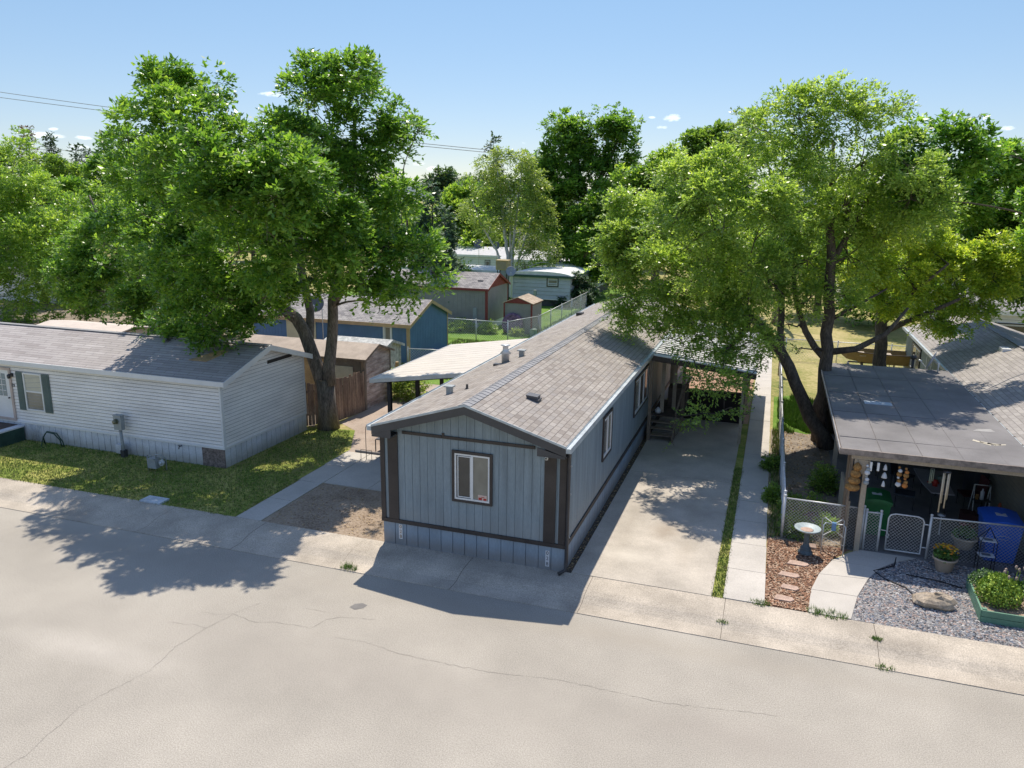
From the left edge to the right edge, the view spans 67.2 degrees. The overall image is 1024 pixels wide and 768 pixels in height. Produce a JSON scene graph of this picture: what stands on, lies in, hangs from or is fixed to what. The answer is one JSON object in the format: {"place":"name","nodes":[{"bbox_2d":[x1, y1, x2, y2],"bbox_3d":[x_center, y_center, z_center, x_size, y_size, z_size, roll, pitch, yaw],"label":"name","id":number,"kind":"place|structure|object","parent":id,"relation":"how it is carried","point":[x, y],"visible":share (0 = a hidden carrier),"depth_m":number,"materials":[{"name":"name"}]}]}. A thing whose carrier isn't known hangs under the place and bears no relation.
{"place":"outdoors","nodes":[
{"label":"outdoors","id":0,"kind":"place"},
{"bbox_2d":[0,427,354,516],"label":"lawn","id":1,"kind":"structure","parent":0,"point":[348,442],"depth_m":24.00,"materials":[{"name":"green plant"}]},
{"bbox_2d":[0,422,25,446],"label":"porch","id":2,"kind":"object","parent":1,"relation":"on","point":[10,434],"visible":1,"depth_m":26.63,"materials":[{"name":"green carpet"}]},
{"bbox_2d":[112,414,127,457],"bbox_3d":[-12.908,1.719,25.256,0.400,1.452,0.350,5,14,18],"label":"electric meter","id":3,"kind":"object","parent":1,"relation":"on","point":[118,422],"visible":1,"depth_m":25.20,"materials":[{"name":"grey metal"}]},
{"bbox_2d":[37,42,465,430],"bbox_3d":[-10.460,-5.152,28.964,10.194,13.172,20.531,-11,18,-40],"label":"ash tree","id":4,"kind":"object","parent":1,"relation":"on","point":[190,173],"visible":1,"depth_m":24.22,"materials":[{"name":"green plant"}]},
{"bbox_2d":[228,427,349,477],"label":"grass","id":5,"kind":"structure","parent":0,"point":[297,455],"depth_m":25.87,"materials":[{"name":"green plant"}]},
{"bbox_2d":[236,451,380,520],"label":"side path","id":6,"kind":"structure","parent":0,"point":[353,469],"depth_m":23.56,"materials":[{"name":"concrete"}]},
{"bbox_2d":[341,384,439,454],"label":"gravel path","id":7,"kind":"structure","parent":0,"point":[357,423],"depth_m":29.71,"materials":[{"name":"stone"}]},
{"bbox_2d":[391,367,432,401],"bbox_3d":[-4.560,-0.100,33.382,2.153,1.631,2.175,5,14,18],"label":"shrub","id":8,"kind":"object","parent":7,"relation":"on","point":[408,387],"visible":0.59,"depth_m":33.01,"materials":[{"name":"green plant"}]},
{"bbox_2d":[369,338,527,412],"bbox_3d":[-1.979,0.283,28.215,3.452,3.130,6.855,5,14,18],"label":"patio cover","id":9,"kind":"object","parent":7,"relation":"on","point":[451,361],"visible":0.66,"depth_m":26.86,"materials":[{"name":"white metal"}]},
{"bbox_2d":[0,205,920,601],"bbox_3d":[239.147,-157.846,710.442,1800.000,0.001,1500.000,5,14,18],"label":"ground","id":10,"kind":"structure","parent":0,"point":[842,333],"depth_m":49.14,"materials":[{"name":"green plant"}]},
{"bbox_2d":[0,195,88,302],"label":"background tree","id":11,"kind":"object","parent":10,"relation":"on","point":[56,245],"visible":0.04,"depth_m":59.03,"materials":[{"name":"green plant"}]},
{"bbox_2d":[35,131,64,210],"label":"pine tree","id":12,"kind":"object","parent":10,"relation":"on","point":[49,142],"visible":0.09,"depth_m":130.48,"materials":[{"name":"green plant"}]},
{"bbox_2d":[0,260,202,310],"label":"mobile home","id":13,"kind":"object","parent":10,"relation":"on","point":[2,294],"visible":0.05,"depth_m":61.90,"materials":[{"name":"white"}]},
{"bbox_2d":[0,144,205,226],"bbox_3d":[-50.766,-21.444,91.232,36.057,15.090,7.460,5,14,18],"label":"broadleaf tree","id":14,"kind":"object","parent":10,"relation":"on","point":[61,165],"visible":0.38,"depth_m":90.67,"materials":[{"name":"green plant"}]},
{"bbox_2d":[0,322,312,467],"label":"mobile home","id":15,"kind":"object","parent":10,"relation":"on","point":[169,399],"visible":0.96,"depth_m":25.73,"materials":[{"name":"white"}]},
{"bbox_2d":[0,367,17,420],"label":"door","id":16,"kind":"structure","parent":15,"relation":"in","point":[7,401],"depth_m":26.92,"materials":[{"name":"white plastic"}]},
{"bbox_2d":[22,372,45,411],"bbox_3d":[-16.425,0.285,26.469,0.840,1.330,0.050,5,14,18],"label":"window","id":17,"kind":"structure","parent":15,"relation":"in","point":[32,382],"depth_m":26.47,"materials":[{"name":"white plastic"}]},
{"bbox_2d":[0,305,315,425],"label":"lot between homes","id":18,"kind":"object","parent":10,"relation":"on","point":[68,315],"visible":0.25,"depth_m":53.67,"materials":[{"name":"soil"}]},
{"bbox_2d":[0,125,144,323],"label":"broadleaf tree","id":19,"kind":"object","parent":18,"relation":"on","point":[17,227],"visible":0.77,"depth_m":51.10,"materials":[{"name":"green plant"}]},
{"bbox_2d":[37,320,149,333],"bbox_3d":[-20.815,-1.916,38.361,5.400,2.250,2.640,5,14,18],"label":"mobile home","id":20,"kind":"object","parent":18,"relation":"on","point":[91,325],"visible":0.09,"depth_m":37.83,"materials":[{"name":"white metal"}]},
{"bbox_2d":[64,235,309,338],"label":"broadleaf tree","id":21,"kind":"object","parent":18,"relation":"on","point":[119,303],"visible":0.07,"depth_m":49.48,"materials":[{"name":"green plant"}]},
{"bbox_2d":[254,293,451,362],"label":"garage","id":22,"kind":"structure","parent":18,"relation":"on","point":[428,329],"depth_m":41.53,"materials":[{"name":"blue paint"}]},
{"bbox_2d":[45,140,302,250],"bbox_3d":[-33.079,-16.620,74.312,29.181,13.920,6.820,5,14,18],"label":"broadleaf tree","id":23,"kind":"object","parent":10,"relation":"on","point":[69,182],"visible":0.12,"depth_m":75.45,"materials":[{"name":"green plant"}]},
{"bbox_2d":[244,334,394,409],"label":"garden shed","id":24,"kind":"structure","parent":10,"relation":"on","point":[370,360],"depth_m":31.91,"materials":[{"name":"brown wood"}]},
{"bbox_2d":[262,483,383,540],"bbox_3d":[-2.257,3.692,20.629,8.340,0.001,3.045,5,14,18],"label":"dirt bed","id":25,"kind":"object","parent":10,"relation":"on","point":[356,522],"visible":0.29,"depth_m":21.13,"materials":[{"name":"brown soil"}]},
{"bbox_2d":[305,371,365,425],"bbox_3d":[-6.768,0.534,29.957,0.548,1.720,3.034,11,17,38],"label":"wooden fence","id":26,"kind":"object","parent":10,"relation":"on","point":[350,396],"visible":0.55,"depth_m":30.04,"materials":[{"name":"brown wood"}]},
{"bbox_2d":[324,336,404,382],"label":"storage shed","id":27,"kind":"structure","parent":10,"relation":"on","point":[396,353],"depth_m":35.66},
{"bbox_2d":[419,164,482,206],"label":"poplar tree","id":28,"kind":"object","parent":10,"relation":"on","point":[447,176],"visible":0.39,"depth_m":110.63,"materials":[{"name":"green plant"}]},
{"bbox_2d":[405,246,514,265],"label":"mobile home","id":29,"kind":"object","parent":10,"relation":"on","point":[480,256],"visible":0.23,"depth_m":81.90,"materials":[{"name":"white metal"}]},
{"bbox_2d":[430,175,498,248],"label":"broadleaf tree","id":30,"kind":"object","parent":10,"relation":"on","point":[454,195],"visible":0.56,"depth_m":87.11,"materials":[{"name":"green plant"}]},
{"bbox_2d":[15,200,958,249],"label":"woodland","id":31,"kind":"object","parent":10,"relation":"on","point":[411,219],"depth_m":119.70,"materials":[{"name":"green plant"}]},
{"bbox_2d":[472,130,519,247],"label":"spruce tree","id":32,"kind":"object","parent":10,"relation":"on","point":[493,140],"visible":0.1,"depth_m":96.08,"materials":[{"name":"green plant"}]},
{"bbox_2d":[366,295,686,574],"bbox_3d":[2.832,-0.314,29.024,5.030,4.131,24.378,5,14,18],"label":"mobile home","id":33,"kind":"object","parent":10,"relation":"on","point":[523,452],"visible":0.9,"depth_m":18.65,"materials":[{"name":"blue paint"}]},
{"bbox_2d":[452,449,492,506],"bbox_3d":[-0.940,2.214,18.125,1.020,1.280,0.045,5,14,18],"label":"window","id":34,"kind":"structure","parent":33,"relation":"in","point":[472,472],"depth_m":18.12,"materials":[{"name":"white plastic"}]},
{"bbox_2d":[601,407,612,461],"bbox_3d":[2.646,1.394,21.359,0.045,1.260,1.160,5,14,18],"label":"window","id":35,"kind":"structure","parent":33,"relation":"in","point":[608,418],"depth_m":21.32,"materials":[{"name":"brown paint"}]},
{"bbox_2d":[633,363,649,417],"bbox_3d":[4.478,0.190,26.588,0.045,1.300,2.800,5,14,18],"label":"window","id":36,"kind":"structure","parent":33,"relation":"in","point":[641,386],"depth_m":26.50,"materials":[{"name":"brown paint"}]},
{"bbox_2d":[567,416,659,572],"bbox_3d":[3.619,2.836,24.530,0.173,0.001,14.390,5,14,18],"label":"gravel strip","id":37,"kind":"object","parent":10,"relation":"on","point":[599,518],"visible":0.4,"depth_m":21.67,"materials":[{"name":"gravel"}]},
{"bbox_2d":[607,139,692,282],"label":"broadleaf tree","id":38,"kind":"object","parent":10,"relation":"on","point":[636,176],"visible":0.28,"depth_m":57.22,"materials":[{"name":"green plant"}]},
{"bbox_2d":[581,137,834,451],"bbox_3d":[5.982,-2.728,25.951,9.066,10.504,6.833,10,16,33],"label":"elm tree","id":39,"kind":"object","parent":10,"relation":"on","point":[715,246],"visible":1,"depth_m":25.13,"materials":[{"name":"green plant"}]},
{"bbox_2d":[676,119,757,305],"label":"broadleaf tree","id":40,"kind":"object","parent":10,"relation":"on","point":[699,138],"visible":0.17,"depth_m":60.70,"materials":[{"name":"green plant"}]},
{"bbox_2d":[712,424,747,597],"bbox_3d":[6.816,3.118,23.475,0.240,0.001,14.390,5,14,18],"label":"grass strip","id":41,"kind":"object","parent":10,"relation":"on","point":[740,454],"depth_m":22.20,"materials":[{"name":"green plant"}]},
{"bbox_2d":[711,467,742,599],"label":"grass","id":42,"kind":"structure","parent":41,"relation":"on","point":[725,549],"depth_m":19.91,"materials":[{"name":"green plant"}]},
{"bbox_2d":[723,345,771,604],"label":"footpath","id":43,"kind":"structure","parent":10,"relation":"on","point":[746,576],"depth_m":21.36,"materials":[{"name":"concrete"}]},
{"bbox_2d":[721,105,812,323],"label":"sparse tree","id":44,"kind":"object","parent":10,"relation":"on","point":[735,125],"visible":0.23,"depth_m":53.07,"materials":[{"name":"green plant"}]},
{"bbox_2d":[765,538,847,612],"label":"mulch","id":45,"kind":"object","parent":10,"relation":"on","point":[795,605],"visible":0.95,"depth_m":18.15,"materials":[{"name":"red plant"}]},
{"bbox_2d":[794,522,821,556],"bbox_3d":[7.241,3.851,18.934,0.630,0.695,0.630,5,14,18],"label":"bird bath","id":46,"kind":"object","parent":45,"relation":"on","point":[807,530],"visible":1,"depth_m":18.89,"materials":[{"name":"grey stone"}]},
{"bbox_2d":[767,429,845,548],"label":"side yard","id":47,"kind":"structure","parent":10,"relation":"on","point":[808,456],"depth_m":24.77,"materials":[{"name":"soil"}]},
{"bbox_2d":[767,425,780,537],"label":"weeds","id":48,"kind":"object","parent":47,"relation":"on","point":[775,449],"visible":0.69,"depth_m":23.21,"materials":[{"name":"green plant"}]},
{"bbox_2d":[760,481,787,503],"bbox_3d":[7.556,3.139,22.259,0.773,0.724,0.749,-2,14,-9],"label":"shrub","id":49,"kind":"object","parent":47,"relation":"on","point":[771,492],"visible":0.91,"depth_m":22.14,"materials":[{"name":"green plant"}]},
{"bbox_2d":[778,363,786,534],"bbox_3d":[10.188,1.160,29.154,0.117,1.280,20.190,5,14,18],"label":"chain link fence","id":50,"kind":"object","parent":47,"relation":"on","point":[783,490],"visible":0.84,"depth_m":24.32,"materials":[{"name":"metal"}]},
{"bbox_2d":[775,490,809,514],"bbox_3d":[7.798,3.325,21.448,0.917,0.790,0.970,12,17,38],"label":"shrub","id":51,"kind":"object","parent":47,"relation":"on","point":[801,507],"visible":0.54,"depth_m":21.36,"materials":[{"name":"green plant"}]},
{"bbox_2d":[775,508,812,541],"bbox_3d":[7.398,3.647,20.059,1.065,0.763,1.069,-1,14,-8],"label":"shrub","id":52,"kind":"object","parent":47,"relation":"on","point":[790,532],"visible":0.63,"depth_m":19.99,"materials":[{"name":"green plant"}]},
{"bbox_2d":[802,490,828,514],"bbox_3d":[8.490,3.328,21.564,0.794,0.732,0.847,-4,14,-21],"label":"shrub","id":53,"kind":"object","parent":47,"relation":"on","point":[811,494],"visible":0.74,"depth_m":21.55,"materials":[{"name":"green plant"}]},
{"bbox_2d":[803,460,840,496],"bbox_3d":[9.367,2.834,23.170,1.101,1.094,1.190,5,14,18],"label":"shrub","id":54,"kind":"object","parent":47,"relation":"on","point":[829,477],"visible":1,"depth_m":22.99,"materials":[{"name":"green plant"}]},
{"bbox_2d":[780,494,883,550],"bbox_3d":[8.027,3.501,19.396,2.316,1.200,0.104,6,14,20],"label":"chain link fence","id":55,"kind":"object","parent":47,"relation":"on","point":[864,525],"visible":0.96,"depth_m":19.29,"materials":[{"name":"metal"}]},
{"bbox_2d":[728,68,971,441],"bbox_3d":[11.579,-4.062,26.822,7.464,12.598,7.776,13,18,41],"label":"elm tree","id":56,"kind":"object","parent":47,"relation":"on","point":[833,218],"visible":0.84,"depth_m":25.17,"materials":[{"name":"green plant"}]},
{"bbox_2d":[786,219,872,314],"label":"background tree","id":57,"kind":"object","parent":10,"relation":"on","point":[817,257],"visible":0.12,"depth_m":57.66,"materials":[{"name":"green plant"}]},
{"bbox_2d":[846,361,896,366],"bbox_3d":[17.435,-0.627,37.752,4.408,0.940,1.800,5,14,18],"label":"boat trailer","id":58,"kind":"object","parent":10,"relation":"on","point":[861,363],"visible":0.09,"depth_m":38.09,"materials":[{"name":"metal"}]},
{"bbox_2d":[842,348,909,365],"bbox_3d":[17.984,-1.334,37.394,3.869,0.595,1.410,5,14,18],"label":"boat","id":59,"kind":"object","parent":58,"relation":"on","point":[893,357],"visible":0.41,"depth_m":37.16,"materials":[{"name":"beige paint"}]},
{"bbox_2d":[835,238,943,326],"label":"background tree","id":60,"kind":"object","parent":10,"relation":"on","point":[864,314],"visible":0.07,"depth_m":54.17,"materials":[{"name":"green plant"}]},
{"bbox_2d":[797,173,1023,366],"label":"elm tree","id":61,"kind":"object","parent":10,"relation":"on","point":[929,262],"visible":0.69,"depth_m":29.72,"materials":[{"name":"green plant"}]},
{"bbox_2d":[851,559,1023,648],"bbox_3d":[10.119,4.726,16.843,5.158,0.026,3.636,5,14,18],"label":"gravel","id":62,"kind":"structure","parent":10,"relation":"on","point":[932,614],"depth_m":16.55,"materials":[{"name":"grey gravel"}]},
{"bbox_2d":[911,592,957,610],"bbox_3d":[9.110,4.684,16.586,0.881,0.437,0.489,5,14,18],"label":"boulder","id":63,"kind":"object","parent":62,"relation":"on","point":[939,601],"visible":0.96,"depth_m":16.44,"materials":[{"name":"beige stone"}]},
{"bbox_2d":[932,543,959,572],"bbox_3d":[10.220,4.088,18.170,0.561,0.656,0.565,-2,14,-12],"label":"flower pot","id":64,"kind":"object","parent":62,"relation":"on","point":[945,560],"visible":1,"depth_m":18.06,"materials":[{"name":"white ceramic"}]},
{"bbox_2d":[973,527,997,571],"bbox_3d":[11.154,3.890,18.092,0.354,1.124,0.255,5,14,18],"label":"plant stand","id":65,"kind":"object","parent":62,"relation":"on","point":[991,540],"visible":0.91,"depth_m":18.06,"materials":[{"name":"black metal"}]},
{"bbox_2d":[966,576,1023,628],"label":"planter box","id":66,"kind":"object","parent":62,"relation":"on","point":[1005,616],"visible":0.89,"depth_m":15.97,"materials":[{"name":"green paint"}]},
{"bbox_2d":[974,571,1023,609],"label":"herb clump","id":67,"kind":"object","parent":66,"relation":"on","point":[1000,587],"visible":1,"depth_m":16.20,"materials":[{"name":"green plant"}]},
{"bbox_2d":[864,107,1023,255],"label":"maple tree","id":68,"kind":"object","parent":10,"relation":"on","point":[979,170],"visible":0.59,"depth_m":25.40,"materials":[{"name":"green plant"}]},
{"bbox_2d":[902,316,1023,553],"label":"mobile home","id":69,"kind":"object","parent":10,"relation":"on","point":[986,368],"visible":0.37,"depth_m":26.86,"materials":[{"name":"grey"}]},
{"bbox_2d":[923,292,1023,332],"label":"mobile home","id":70,"kind":"object","parent":10,"relation":"on","point":[1009,320],"visible":0.06,"depth_m":41.74,"materials":[{"name":"white plastic"}]},
{"bbox_2d":[948,179,1023,323],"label":"broadleaf tree","id":71,"kind":"object","parent":10,"relation":"on","point":[998,225],"visible":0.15,"depth_m":33.57,"materials":[{"name":"green plant"}]},
{"bbox_2d":[325,287,627,340],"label":"neighbour grass","id":72,"kind":"structure","parent":0,"point":[598,299],"depth_m":53.10,"materials":[{"name":"green plant"}]},
{"bbox_2d":[359,268,510,328],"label":"shed","id":73,"kind":"structure","parent":72,"relation":"on","point":[480,295],"depth_m":51.21,"materials":[{"name":"grey"}]},
{"bbox_2d":[406,180,468,271],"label":"spruce tree","id":74,"kind":"object","parent":72,"relation":"on","point":[424,219],"visible":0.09,"depth_m":55.30,"materials":[{"name":"green plant"}]},
{"bbox_2d":[424,203,463,302],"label":"spruce tree","id":75,"kind":"object","parent":72,"relation":"on","point":[449,235],"visible":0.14,"depth_m":52.25,"materials":[{"name":"green plant"}]},
{"bbox_2d":[448,317,475,332],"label":"shrub","id":76,"kind":"object","parent":72,"relation":"on","point":[456,323],"visible":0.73,"depth_m":50.33,"materials":[{"name":"green plant"}]},
{"bbox_2d":[453,145,564,279],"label":"birch tree","id":77,"kind":"object","parent":72,"relation":"on","point":[500,185],"visible":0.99,"depth_m":67.37,"materials":[{"name":"green plant"}]},
{"bbox_2d":[448,290,589,340],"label":"chain link fence","id":78,"kind":"object","parent":72,"relation":"on","point":[571,304],"visible":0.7,"depth_m":49.07,"materials":[{"name":"metal"}]},
{"bbox_2d":[502,293,542,333],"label":"shed","id":79,"kind":"structure","parent":72,"relation":"on","point":[528,305],"depth_m":49.85,"materials":[{"name":"grey"}]},
{"bbox_2d":[509,260,608,305],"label":"mobile home","id":80,"kind":"object","parent":72,"relation":"on","point":[551,284],"visible":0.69,"depth_m":63.01,"materials":[{"name":"white metal"}]},
{"bbox_2d":[549,270,600,307],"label":"juniper","id":81,"kind":"object","parent":72,"relation":"on","point":[583,286],"visible":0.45,"depth_m":62.87,"materials":[{"name":"green plant"}]},
{"bbox_2d":[520,101,646,293],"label":"cottonwood tree","id":82,"kind":"object","parent":72,"relation":"on","point":[577,148],"visible":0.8,"depth_m":71.21,"materials":[{"name":"green plant"}]},
{"bbox_2d":[0,507,1023,767],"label":"road","id":83,"kind":"structure","parent":0,"point":[124,649],"depth_m":13.91,"materials":[{"name":"concrete"}]},
{"bbox_2d":[0,477,1023,695],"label":"sidewalk","id":84,"kind":"structure","parent":83,"relation":"on","point":[986,665],"depth_m":17.11,"materials":[{"name":"concrete"}]},
{"bbox_2d":[0,0,1023,188],"label":"sky","id":85,"kind":"structure","parent":0,"point":[472,69],"materials":[{"name":"blue"}]},
{"bbox_2d":[571,417,741,595],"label":"driveway","id":86,"kind":"structure","parent":0,"point":[661,523],"depth_m":21.18,"materials":[{"name":"concrete"}]},
{"bbox_2d":[650,363,690,441],"bbox_3d":[5.942,0.432,28.926,1.125,2.700,3.350,5,14,18],"label":"porch","id":87,"kind":"object","parent":86,"relation":"on","point":[667,411],"visible":0.75,"depth_m":28.63,"materials":[{"name":"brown wood"}]},
{"bbox_2d":[667,383,688,407],"bbox_3d":[6.464,0.430,29.909,0.700,0.740,0.800,5,14,18],"label":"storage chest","id":88,"kind":"object","parent":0,"point":[678,391],"visible":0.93,"depth_m":29.58,"materials":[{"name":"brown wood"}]},
{"bbox_2d":[667,367,753,423],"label":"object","id":89,"kind":"structure","parent":0,"point":[746,418],"depth_m":36.76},
{"bbox_2d":[646,320,759,443],"bbox_3d":[8.144,-0.373,31.435,3.631,3.154,9.755,5,14,18],"label":"carport","id":90,"kind":"object","parent":89,"relation":"on","point":[660,356],"visible":0.27,"depth_m":27.57,"materials":[{"name":"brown wood"}]},
{"bbox_2d":[683,388,744,423],"bbox_3d":[7.916,0.852,30.264,2.340,1.250,0.070,5,14,18],"label":"privacy screen","id":91,"kind":"object","parent":90,"relation":"attached to","point":[728,403],"visible":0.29,"depth_m":30.23,"materials":[{"name":"green plant"}]},
{"bbox_2d":[758,453,785,472],"bbox_3d":[8.415,2.543,24.935,0.919,0.651,0.957,5,14,18],"label":"shrub","id":92,"kind":"object","parent":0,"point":[772,462],"visible":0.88,"depth_m":24.82,"materials":[{"name":"green plant"}]},
{"bbox_2d":[773,396,810,433],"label":"side yard grass","id":93,"kind":"structure","parent":0,"point":[775,418],"depth_m":30.93,"materials":[{"name":"green plant"}]},
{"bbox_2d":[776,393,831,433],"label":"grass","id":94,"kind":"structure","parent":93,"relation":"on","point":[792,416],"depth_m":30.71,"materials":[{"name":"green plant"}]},
{"bbox_2d":[808,550,915,619],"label":"curved path","id":95,"kind":"structure","parent":0,"point":[839,583],"depth_m":17.68,"materials":[{"name":"concrete"}]},
{"bbox_2d":[828,433,1023,573],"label":"patio floor","id":96,"kind":"structure","parent":0,"point":[921,505],"depth_m":21.42,"materials":[{"name":"concrete"}]},
{"bbox_2d":[863,488,892,535],"bbox_3d":[9.510,3.364,20.172,0.680,1.116,0.798,5,14,18],"label":"wheelie bin","id":97,"kind":"object","parent":96,"relation":"on","point":[877,499],"visible":0.66,"depth_m":19.87,"materials":[{"name":"green plastic"}]},
{"bbox_2d":[821,363,1023,550],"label":"patio cover","id":98,"kind":"object","parent":96,"relation":"on","point":[931,418],"visible":0.93,"depth_m":20.71,"materials":[{"name":"metal"}]},
{"bbox_2d":[845,462,861,490],"bbox_3d":[8.318,2.205,18.735,0.350,0.775,0.341,5,14,18],"label":"basket string","id":99,"kind":"object","parent":98,"relation":"hanging from","point":[853,480],"visible":1,"depth_m":18.66,"materials":[{"name":"wicker"}]},
{"bbox_2d":[913,468,954,514],"bbox_3d":[12.041,3.125,22.046,0.780,0.740,2.050,5,14,18],"label":"patio table","id":100,"kind":"object","parent":96,"relation":"on","point":[923,475],"visible":0.74,"depth_m":21.84,"materials":[{"name":"metal"}]},
{"bbox_2d":[951,522,977,559],"bbox_3d":[11.009,3.797,18.739,0.596,0.944,0.583,5,14,18],"label":"flower pot","id":101,"kind":"object","parent":96,"relation":"on","point":[964,537],"visible":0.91,"depth_m":18.62,"materials":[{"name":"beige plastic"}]},
{"bbox_2d":[956,474,989,508],"bbox_3d":[13.106,3.076,21.915,0.610,0.920,0.500,3,14,8],"label":"patio chair","id":102,"kind":"object","parent":96,"relation":"on","point":[983,480],"visible":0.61,"depth_m":21.88,"materials":[{"name":"metal"}]},
{"bbox_2d":[924,514,1023,567],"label":"chain link fence","id":103,"kind":"object","parent":96,"relation":"on","point":[932,518],"visible":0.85,"depth_m":18.40,"materials":[{"name":"metal"}]},
{"bbox_2d":[881,513,929,554],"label":"chain link gate","id":104,"kind":"structure","parent":103,"relation":"attached to","point":[887,535],"depth_m":18.83,"materials":[{"name":"metal"}]},
{"bbox_2d":[962,471,988,501],"bbox_3d":[13.795,2.774,22.895,0.350,1.070,1.200,5,14,18],"label":"storage box","id":105,"kind":"object","parent":96,"relation":"on","point":[971,479],"visible":0.36,"depth_m":22.64,"materials":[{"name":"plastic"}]},
{"bbox_2d":[974,506,1023,563],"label":"wheelie bin","id":106,"kind":"object","parent":96,"relation":"on","point":[991,514],"visible":0.87,"depth_m":18.48,"materials":[{"name":"blue plastic"}]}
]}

